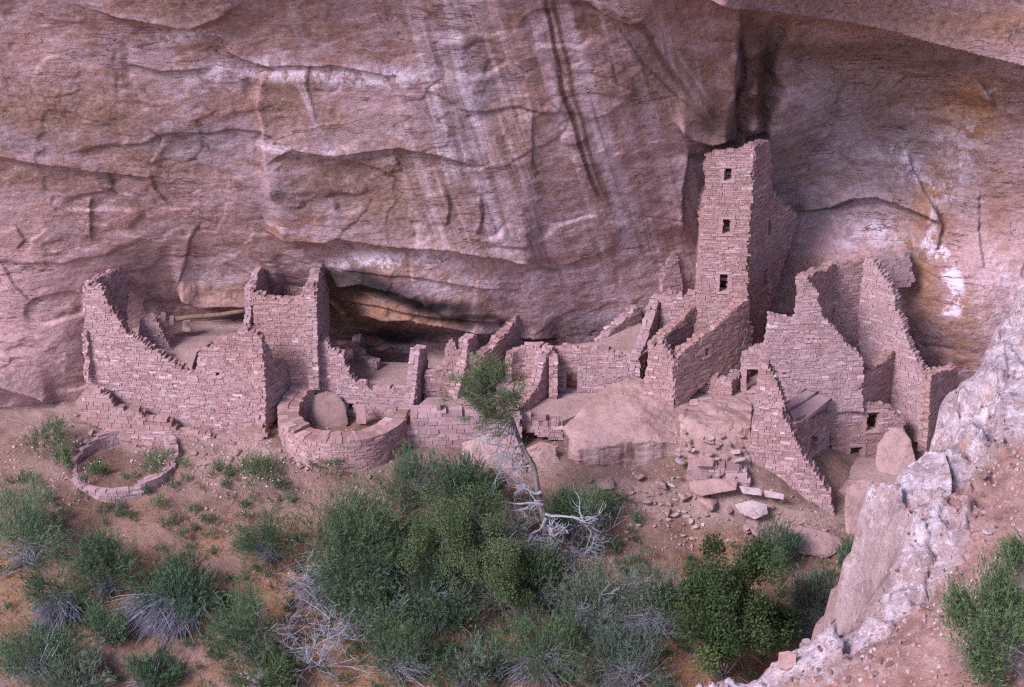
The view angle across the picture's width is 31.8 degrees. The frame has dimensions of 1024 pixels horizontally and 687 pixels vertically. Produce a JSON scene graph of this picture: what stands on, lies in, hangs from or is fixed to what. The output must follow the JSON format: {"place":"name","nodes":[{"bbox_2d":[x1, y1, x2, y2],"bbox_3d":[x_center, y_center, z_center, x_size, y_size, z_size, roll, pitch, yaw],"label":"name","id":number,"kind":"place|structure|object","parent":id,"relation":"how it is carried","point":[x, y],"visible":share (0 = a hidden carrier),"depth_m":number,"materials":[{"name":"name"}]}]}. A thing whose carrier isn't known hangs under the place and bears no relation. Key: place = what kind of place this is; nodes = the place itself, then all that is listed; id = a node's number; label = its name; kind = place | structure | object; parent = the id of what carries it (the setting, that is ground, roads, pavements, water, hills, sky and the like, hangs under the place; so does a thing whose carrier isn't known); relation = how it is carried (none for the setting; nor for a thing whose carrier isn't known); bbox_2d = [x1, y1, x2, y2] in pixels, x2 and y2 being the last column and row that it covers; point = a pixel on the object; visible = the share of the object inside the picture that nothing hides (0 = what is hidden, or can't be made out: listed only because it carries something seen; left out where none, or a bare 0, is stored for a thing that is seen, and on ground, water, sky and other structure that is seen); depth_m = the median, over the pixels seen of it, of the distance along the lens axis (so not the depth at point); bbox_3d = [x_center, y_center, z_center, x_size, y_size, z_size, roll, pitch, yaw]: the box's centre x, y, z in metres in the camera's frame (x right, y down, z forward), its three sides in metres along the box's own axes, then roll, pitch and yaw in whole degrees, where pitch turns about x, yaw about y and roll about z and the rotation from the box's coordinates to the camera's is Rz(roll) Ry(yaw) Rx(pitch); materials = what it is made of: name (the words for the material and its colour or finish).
{"place":"outdoors","nodes":[
{"label":"outdoors","id":0,"kind":"place"},
{"bbox_2d":[132,318,244,369],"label":"terrace floor","id":1,"kind":"structure","parent":0,"point":[188,346],"depth_m":76.07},
{"bbox_2d":[344,349,444,384],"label":"terrace floor","id":2,"kind":"structure","parent":0,"point":[395,373],"depth_m":76.73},
{"bbox_2d":[352,334,380,369],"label":"ruined wall","id":3,"kind":"structure","parent":2,"relation":"on","point":[362,357],"depth_m":77.12,"materials":[{"name":"stone"}]},
{"bbox_2d":[404,344,428,408],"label":"masonry wall","id":4,"kind":"structure","parent":2,"relation":"on","point":[418,361],"depth_m":74.66,"materials":[{"name":"stone"}]},
{"bbox_2d":[419,397,476,411],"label":"terrace floor","id":5,"kind":"structure","parent":0,"point":[431,401],"depth_m":74.24,"materials":[{"name":"beige soil"}]},
{"bbox_2d":[448,333,477,398],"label":"masonry wall","id":6,"kind":"structure","parent":5,"relation":"on","point":[468,341],"depth_m":74.77,"materials":[{"name":"stone"}]},
{"bbox_2d":[0,380,921,686],"bbox_3d":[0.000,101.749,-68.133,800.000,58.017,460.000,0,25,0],"label":"ground","id":7,"kind":"structure","parent":0,"point":[18,420],"depth_m":70.52,"materials":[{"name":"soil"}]},
{"bbox_2d":[0,463,75,580],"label":"shrub","id":8,"kind":"object","parent":7,"relation":"on","point":[31,524],"visible":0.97,"depth_m":67.74,"materials":[{"name":"green plant"}]},
{"bbox_2d":[19,411,77,458],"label":"herb","id":9,"kind":"object","parent":7,"relation":"on","point":[54,435],"visible":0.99,"depth_m":72.34,"materials":[{"name":"green plant"}]},
{"bbox_2d":[0,615,106,686],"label":"shrub","id":10,"kind":"object","parent":7,"relation":"on","point":[37,662],"visible":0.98,"depth_m":64.48,"materials":[{"name":"green plant"}]},
{"bbox_2d":[10,546,102,639],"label":"shrub","id":11,"kind":"object","parent":7,"relation":"on","point":[59,604],"visible":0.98,"depth_m":66.20,"materials":[{"name":"green plant"}]},
{"bbox_2d":[50,443,72,470],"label":"herb","id":12,"kind":"object","parent":7,"relation":"on","point":[65,455],"visible":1,"depth_m":71.62,"materials":[{"name":"green plant"}]},
{"bbox_2d":[34,636,121,686],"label":"shrub","id":13,"kind":"object","parent":7,"relation":"on","point":[58,676],"visible":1,"depth_m":63.85,"materials":[{"name":"green plant"}]},
{"bbox_2d":[84,456,111,473],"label":"herb","id":14,"kind":"object","parent":7,"relation":"on","point":[96,466],"visible":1,"depth_m":71.80,"materials":[{"name":"green plant"}]},
{"bbox_2d":[75,596,137,651],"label":"shrub","id":15,"kind":"object","parent":7,"relation":"on","point":[102,622],"visible":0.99,"depth_m":65.39,"materials":[{"name":"green plant"}]},
{"bbox_2d":[68,518,147,601],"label":"shrub","id":16,"kind":"object","parent":7,"relation":"on","point":[99,544],"visible":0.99,"depth_m":66.60,"materials":[{"name":"green plant"}]},
{"bbox_2d":[69,429,179,502],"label":"stone ring","id":17,"kind":"object","parent":7,"relation":"on","point":[103,439],"visible":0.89,"depth_m":71.72,"materials":[{"name":"beige stone"}]},
{"bbox_2d":[109,645,190,686],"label":"shrub","id":18,"kind":"object","parent":7,"relation":"on","point":[144,673],"visible":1,"depth_m":64.20,"materials":[{"name":"green plant"}]},
{"bbox_2d":[134,442,189,474],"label":"herb","id":19,"kind":"object","parent":7,"relation":"on","point":[161,456],"visible":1,"depth_m":72.04,"materials":[{"name":"green plant"}]},
{"bbox_2d":[105,537,227,653],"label":"shrub","id":20,"kind":"object","parent":7,"relation":"on","point":[173,598],"visible":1,"depth_m":65.91,"materials":[{"name":"green plant"}]},
{"bbox_2d":[76,385,269,446],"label":"retaining wall","id":21,"kind":"structure","parent":7,"relation":"on","point":[99,406],"depth_m":73.71,"materials":[{"name":"stone"}]},
{"bbox_2d":[82,268,290,430],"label":"ruined room","id":22,"kind":"object","parent":7,"relation":"on","point":[240,377],"visible":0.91,"depth_m":73.42,"materials":[{"name":"stone"}]},
{"bbox_2d":[175,309,245,321],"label":"wooden beam","id":23,"kind":"structure","parent":22,"relation":"attached to","point":[207,315],"depth_m":75.00,"materials":[{"name":"brown wood"}]},
{"bbox_2d":[197,561,281,675],"bbox_3d":[-9.886,9.827,64.521,3.294,3.888,3.361,0,25,0],"label":"shrub","id":24,"kind":"object","parent":7,"relation":"on","point":[246,622],"visible":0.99,"depth_m":64.28,"materials":[{"name":"green plant"}]},
{"bbox_2d":[220,446,290,497],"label":"herb","id":25,"kind":"object","parent":7,"relation":"on","point":[254,465],"visible":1,"depth_m":71.14,"materials":[{"name":"green plant"}]},
{"bbox_2d":[225,498,297,583],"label":"shrub","id":26,"kind":"object","parent":7,"relation":"on","point":[269,526],"visible":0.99,"depth_m":67.78,"materials":[{"name":"green plant"}]},
{"bbox_2d":[225,630,308,686],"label":"shrub","id":27,"kind":"object","parent":7,"relation":"on","point":[273,672],"visible":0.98,"depth_m":63.86,"materials":[{"name":"green plant"}]},
{"bbox_2d":[216,553,397,686],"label":"dead bush","id":28,"kind":"object","parent":7,"relation":"on","point":[306,658],"visible":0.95,"depth_m":64.51,"materials":[{"name":"grey wood"}]},
{"bbox_2d":[306,451,346,475],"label":"herb","id":29,"kind":"object","parent":7,"relation":"on","point":[329,464],"visible":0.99,"depth_m":71.58,"materials":[{"name":"green plant"}]},
{"bbox_2d":[307,391,347,426],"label":"boulder","id":30,"kind":"object","parent":7,"relation":"on","point":[327,408],"visible":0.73,"depth_m":74.75,"materials":[{"name":"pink stone"}]},
{"bbox_2d":[277,334,417,471],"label":"round kiva","id":31,"kind":"structure","parent":7,"relation":"on","point":[372,446],"depth_m":73.16,"materials":[{"name":"stone"}]},
{"bbox_2d":[273,442,445,636],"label":"shrub","id":32,"kind":"object","parent":7,"relation":"on","point":[348,569],"visible":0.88,"depth_m":66.11,"materials":[{"name":"green plant"}]},
{"bbox_2d":[317,577,408,662],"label":"dead bush","id":33,"kind":"object","parent":7,"relation":"on","point":[363,629],"visible":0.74,"depth_m":65.15,"materials":[{"name":"grey wood"}]},
{"bbox_2d":[308,559,427,653],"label":"shrub","id":34,"kind":"object","parent":7,"relation":"on","point":[357,600],"visible":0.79,"depth_m":65.21,"materials":[{"name":"green plant"}]},
{"bbox_2d":[338,587,461,686],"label":"shrub","id":35,"kind":"object","parent":7,"relation":"on","point":[399,640],"visible":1,"depth_m":63.80,"materials":[{"name":"green plant"}]},
{"bbox_2d":[361,437,452,510],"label":"shrub","id":36,"kind":"object","parent":7,"relation":"on","point":[414,468],"visible":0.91,"depth_m":70.62,"materials":[{"name":"green plant"}]},
{"bbox_2d":[0,429,852,686],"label":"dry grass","id":37,"kind":"structure","parent":7,"relation":"on","point":[793,643],"depth_m":67.78,"materials":[{"name":"beige plant"}]},
{"bbox_2d":[0,465,853,686],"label":"undergrowth","id":38,"kind":"object","parent":7,"relation":"on","point":[246,503],"visible":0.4,"depth_m":67.74,"materials":[{"name":"green plant"}]},
{"bbox_2d":[386,554,502,646],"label":"shrub","id":39,"kind":"object","parent":7,"relation":"on","point":[443,614],"visible":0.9,"depth_m":65.64,"materials":[{"name":"green plant"}]},
{"bbox_2d":[423,338,482,399],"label":"masonry wall","id":40,"kind":"structure","parent":7,"relation":"on","point":[434,384],"depth_m":75.08,"materials":[{"name":"stone"}]},
{"bbox_2d":[382,478,531,604],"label":"juniper bush","id":41,"kind":"object","parent":7,"relation":"on","point":[458,512],"visible":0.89,"depth_m":66.35,"materials":[{"name":"green plant"}]},
{"bbox_2d":[93,434,829,547],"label":"rubble","id":42,"kind":"object","parent":7,"relation":"on","point":[625,531],"visible":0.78,"depth_m":71.97,"materials":[{"name":"pink stone"}]},
{"bbox_2d":[406,400,522,447],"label":"retaining wall","id":43,"kind":"structure","parent":7,"relation":"on","point":[439,424],"depth_m":73.53,"materials":[{"name":"stone"}]},
{"bbox_2d":[426,446,518,511],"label":"shrub","id":44,"kind":"object","parent":7,"relation":"on","point":[466,473],"visible":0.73,"depth_m":69.74,"materials":[{"name":"green plant"}]},
{"bbox_2d":[436,621,513,686],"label":"shrub","id":45,"kind":"object","parent":7,"relation":"on","point":[476,664],"visible":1,"depth_m":63.82,"materials":[{"name":"green plant"}]},
{"bbox_2d":[461,433,527,477],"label":"boulder","id":46,"kind":"object","parent":7,"relation":"on","point":[467,445],"visible":0.2,"depth_m":72.75,"materials":[{"name":"pink stone"}]},
{"bbox_2d":[456,528,550,639],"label":"juniper bush","id":47,"kind":"object","parent":7,"relation":"on","point":[500,584],"visible":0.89,"depth_m":65.39,"materials":[{"name":"green plant"}]},
{"bbox_2d":[436,349,605,556],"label":"leaning tree","id":48,"kind":"object","parent":7,"relation":"on","point":[481,382],"visible":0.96,"depth_m":66.61,"materials":[{"name":"green plant"}]},
{"bbox_2d":[498,487,553,567],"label":"dead bush","id":49,"kind":"object","parent":7,"relation":"on","point":[525,526],"visible":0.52,"depth_m":68.05,"materials":[{"name":"grey plant"}]},
{"bbox_2d":[482,530,577,618],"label":"shrub","id":50,"kind":"object","parent":7,"relation":"on","point":[547,569],"visible":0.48,"depth_m":66.26,"materials":[{"name":"green plant"}]},
{"bbox_2d":[464,589,600,686],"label":"shrub","id":51,"kind":"object","parent":7,"relation":"on","point":[537,665],"visible":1,"depth_m":64.01,"materials":[{"name":"green plant"}]},
{"bbox_2d":[526,441,560,465],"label":"boulder","id":52,"kind":"object","parent":7,"relation":"on","point":[546,452],"visible":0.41,"depth_m":73.05,"materials":[{"name":"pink stone"}]},
{"bbox_2d":[536,562,597,617],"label":"dead bush","id":53,"kind":"object","parent":7,"relation":"on","point":[560,594],"visible":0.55,"depth_m":66.94,"materials":[{"name":"grey plant"}]},
{"bbox_2d":[534,465,626,549],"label":"shrub","id":54,"kind":"object","parent":7,"relation":"on","point":[559,508],"visible":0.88,"depth_m":69.45,"materials":[{"name":"green plant"}]},
{"bbox_2d":[554,504,626,568],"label":"dead bush","id":55,"kind":"object","parent":7,"relation":"on","point":[588,550],"visible":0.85,"depth_m":68.81,"materials":[{"name":"grey plant"}]},
{"bbox_2d":[549,552,646,640],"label":"shrub","id":56,"kind":"object","parent":7,"relation":"on","point":[589,587],"visible":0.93,"depth_m":66.02,"materials":[{"name":"green plant"}]},
{"bbox_2d":[555,343,645,392],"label":"masonry wall","id":57,"kind":"structure","parent":7,"relation":"on","point":[597,367],"depth_m":76.06,"materials":[{"name":"stone"}]},
{"bbox_2d":[561,369,581,392],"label":"doorway","id":58,"kind":"structure","parent":57,"relation":"in","point":[579,374],"depth_m":76.43,"materials":[{"name":"stone"}]},
{"bbox_2d":[552,554,651,635],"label":"dead bush","id":59,"kind":"object","parent":7,"relation":"on","point":[607,593],"visible":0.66,"depth_m":66.07,"materials":[{"name":"grey plant"}]},
{"bbox_2d":[564,603,682,686],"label":"shrub","id":60,"kind":"object","parent":7,"relation":"on","point":[618,643],"visible":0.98,"depth_m":64.34,"materials":[{"name":"grey plant"}]},
{"bbox_2d":[562,379,688,467],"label":"boulder","id":61,"kind":"object","parent":7,"relation":"on","point":[624,423],"visible":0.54,"depth_m":73.28,"materials":[{"name":"stone"}]},
{"bbox_2d":[590,546,693,651],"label":"shrub","id":62,"kind":"object","parent":7,"relation":"on","point":[643,614],"visible":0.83,"depth_m":65.82,"materials":[{"name":"grey plant"}]},
{"bbox_2d":[643,298,753,407],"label":"ruined room","id":63,"kind":"object","parent":7,"relation":"on","point":[679,375],"visible":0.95,"depth_m":74.67,"materials":[{"name":"stone"}]},
{"bbox_2d":[700,496,716,510],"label":"loose stone","id":64,"kind":"object","parent":7,"relation":"on","point":[709,503],"visible":1,"depth_m":71.62,"materials":[{"name":"pink stone"}]},
{"bbox_2d":[690,478,736,495],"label":"stone slab","id":65,"kind":"object","parent":7,"relation":"on","point":[705,487],"depth_m":71.62,"materials":[{"name":"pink stone"}]},
{"bbox_2d":[678,396,752,468],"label":"boulder","id":66,"kind":"object","parent":7,"relation":"on","point":[698,417],"visible":0.62,"depth_m":72.91,"materials":[{"name":"pink stone"}]},
{"bbox_2d":[685,455,750,488],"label":"retaining wall","id":67,"kind":"structure","parent":7,"relation":"on","point":[730,470],"depth_m":72.08,"materials":[{"name":"stone"}]},
{"bbox_2d":[693,456,714,466],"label":"stone slab","id":68,"kind":"object","parent":67,"relation":"on","point":[704,461],"depth_m":71.76,"materials":[{"name":"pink stone"}]},
{"bbox_2d":[647,533,802,685],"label":"oak bush","id":69,"kind":"object","parent":7,"relation":"on","point":[725,600],"visible":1,"depth_m":63.77,"materials":[{"name":"green plant"}]},
{"bbox_2d":[694,139,797,370],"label":"square tower","id":70,"kind":"structure","parent":7,"relation":"on","point":[747,219],"depth_m":74.79,"materials":[{"name":"stone"}]},
{"bbox_2d":[647,303,696,350],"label":"masonry wall","id":71,"kind":"structure","parent":70,"relation":"attached to","point":[677,330],"depth_m":75.53,"materials":[{"name":"stone"}]},
{"bbox_2d":[658,288,696,328],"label":"masonry wall","id":72,"kind":"structure","parent":70,"relation":"attached to","point":[673,302],"depth_m":76.67,"materials":[{"name":"stone"}]},
{"bbox_2d":[715,271,733,293],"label":"window","id":73,"kind":"structure","parent":70,"relation":"in","point":[718,290],"depth_m":75.12,"materials":[{"name":"stone"}]},
{"bbox_2d":[718,216,735,235],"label":"window","id":74,"kind":"structure","parent":70,"relation":"in","point":[733,221],"depth_m":74.06,"materials":[{"name":"stone"}]},
{"bbox_2d":[735,500,767,518],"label":"stone slab","id":75,"kind":"object","parent":7,"relation":"on","point":[746,508],"depth_m":71.72,"materials":[{"name":"stone"}]},
{"bbox_2d":[735,507,807,582],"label":"shrub","id":76,"kind":"object","parent":7,"relation":"on","point":[791,539],"visible":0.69,"depth_m":70.49,"materials":[{"name":"green plant"}]},
{"bbox_2d":[746,518,842,558],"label":"boulder","id":77,"kind":"object","parent":7,"relation":"on","point":[825,545],"visible":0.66,"depth_m":71.92,"materials":[{"name":"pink stone"}]},
{"bbox_2d":[769,558,838,639],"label":"shrub","id":78,"kind":"object","parent":7,"relation":"on","point":[807,588],"visible":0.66,"depth_m":68.25,"materials":[{"name":"green plant"}]},
{"bbox_2d":[836,526,852,568],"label":"shrub","id":79,"kind":"object","parent":7,"relation":"on","point":[847,549],"visible":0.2,"depth_m":70.79,"materials":[{"name":"green plant"}]},
{"bbox_2d":[748,245,959,515],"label":"ruined room","id":80,"kind":"object","parent":7,"relation":"on","point":[841,337],"visible":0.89,"depth_m":75.34,"materials":[{"name":"stone"}]},
{"bbox_2d":[861,409,884,433],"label":"window","id":81,"kind":"structure","parent":80,"relation":"in","point":[881,411],"depth_m":76.04,"materials":[{"name":"stone"}]},
{"bbox_2d":[844,479,881,535],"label":"boulder","id":82,"kind":"object","parent":7,"relation":"on","point":[855,494],"visible":0.36,"depth_m":73.00,"materials":[{"name":"pink stone"}]},
{"bbox_2d":[875,427,915,474],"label":"boulder","id":83,"kind":"object","parent":7,"relation":"on","point":[895,455],"visible":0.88,"depth_m":75.54,"materials":[{"name":"pink stone"}]},
{"bbox_2d":[478,373,530,406],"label":"terrace floor","id":84,"kind":"structure","parent":0,"point":[510,385],"depth_m":76.00,"materials":[{"name":"beige soil"}]},
{"bbox_2d":[505,341,557,399],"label":"stone wall","id":85,"kind":"structure","parent":84,"relation":"on","point":[526,354],"depth_m":76.05,"materials":[{"name":"stone"}]},
{"bbox_2d":[516,343,555,409],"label":"masonry wall","id":86,"kind":"structure","parent":84,"relation":"on","point":[540,392],"depth_m":75.34,"materials":[{"name":"stone"}]},
{"bbox_2d":[0,0,1023,406],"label":"cliff","id":87,"kind":"structure","parent":0,"point":[432,174],"depth_m":71.81,"materials":[{"name":"stone"}]},
{"bbox_2d":[243,263,330,394],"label":"ruined tower","id":88,"kind":"structure","parent":87,"relation":"on","point":[293,323],"depth_m":73.97,"materials":[{"name":"stone"}]},
{"bbox_2d":[472,314,523,379],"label":"masonry wall","id":89,"kind":"structure","parent":87,"relation":"attached to","point":[505,338],"depth_m":76.30,"materials":[{"name":"stone"}]},
{"bbox_2d":[659,252,682,292],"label":"masonry wall","id":90,"kind":"structure","parent":87,"relation":"on","point":[670,276],"depth_m":77.65,"materials":[{"name":"stone"}]},
{"bbox_2d":[525,393,596,440],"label":"terrace floor","id":91,"kind":"structure","parent":0,"point":[566,407],"depth_m":75.28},
{"bbox_2d":[520,409,562,439],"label":"masonry wall","id":92,"kind":"structure","parent":91,"relation":"on","point":[540,424],"depth_m":74.17,"materials":[{"name":"stone"}]},
{"bbox_2d":[577,323,647,366],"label":"terrace floor","id":93,"kind":"structure","parent":0,"point":[624,341],"depth_m":76.56,"materials":[{"name":"beige soil"}]},
{"bbox_2d":[594,304,641,341],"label":"masonry wall","id":94,"kind":"structure","parent":93,"relation":"on","point":[630,316],"depth_m":77.73,"materials":[{"name":"stone"}]},
{"bbox_2d":[629,294,660,378],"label":"masonry wall","id":95,"kind":"structure","parent":93,"relation":"on","point":[649,329],"depth_m":76.21,"materials":[{"name":"stone"}]},
{"bbox_2d":[685,369,757,415],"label":"terrace floor","id":96,"kind":"structure","parent":0,"point":[751,380],"depth_m":75.77,"materials":[{"name":"beige soil"}]},
{"bbox_2d":[698,369,741,395],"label":"bench wall","id":97,"kind":"structure","parent":96,"relation":"on","point":[723,385],"depth_m":75.61,"materials":[{"name":"stone"}]},
{"bbox_2d":[740,343,764,393],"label":"masonry wall","id":98,"kind":"structure","parent":96,"relation":"on","point":[749,358],"depth_m":75.20,"materials":[{"name":"stone"}]},
{"bbox_2d":[681,288,1023,686],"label":"rock ledge","id":99,"kind":"object","parent":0,"point":[869,594],"visible":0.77,"depth_m":37.76,"materials":[{"name":"beige stone"}]},
{"bbox_2d":[777,651,797,669],"bbox_3d":[5.605,6.457,36.610,0.415,0.389,0.260,5,25,11],"label":"rock slab","id":100,"kind":"object","parent":99,"relation":"on","point":[786,660],"visible":1,"depth_m":36.60,"materials":[{"name":"pink stone"}]},
{"bbox_2d":[711,298,1023,686],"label":"gravel","id":101,"kind":"structure","parent":99,"relation":"on","point":[1019,681],"depth_m":36.52,"materials":[{"name":"stone"}]},
{"bbox_2d":[894,451,951,503],"bbox_3d":[8.893,3.013,39.082,1.223,0.816,1.758,0,25,0],"label":"rock slab","id":102,"kind":"object","parent":99,"relation":"on","point":[929,470],"visible":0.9,"depth_m":39.16,"materials":[{"name":"grey stone"}]},
{"bbox_2d":[924,534,1023,686],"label":"bush","id":103,"kind":"object","parent":99,"relation":"on","point":[1010,608],"visible":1,"depth_m":33.59,"materials":[{"name":"green plant"}]},
{"bbox_2d":[990,525,1023,582],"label":"bush","id":104,"kind":"object","parent":99,"relation":"on","point":[1012,546],"visible":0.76,"depth_m":34.82,"materials":[{"name":"green plant"}]},
{"bbox_2d":[838,457,897,495],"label":"terrace floor","id":105,"kind":"structure","parent":0,"point":[863,468],"depth_m":75.22,"materials":[{"name":"beige soil"}]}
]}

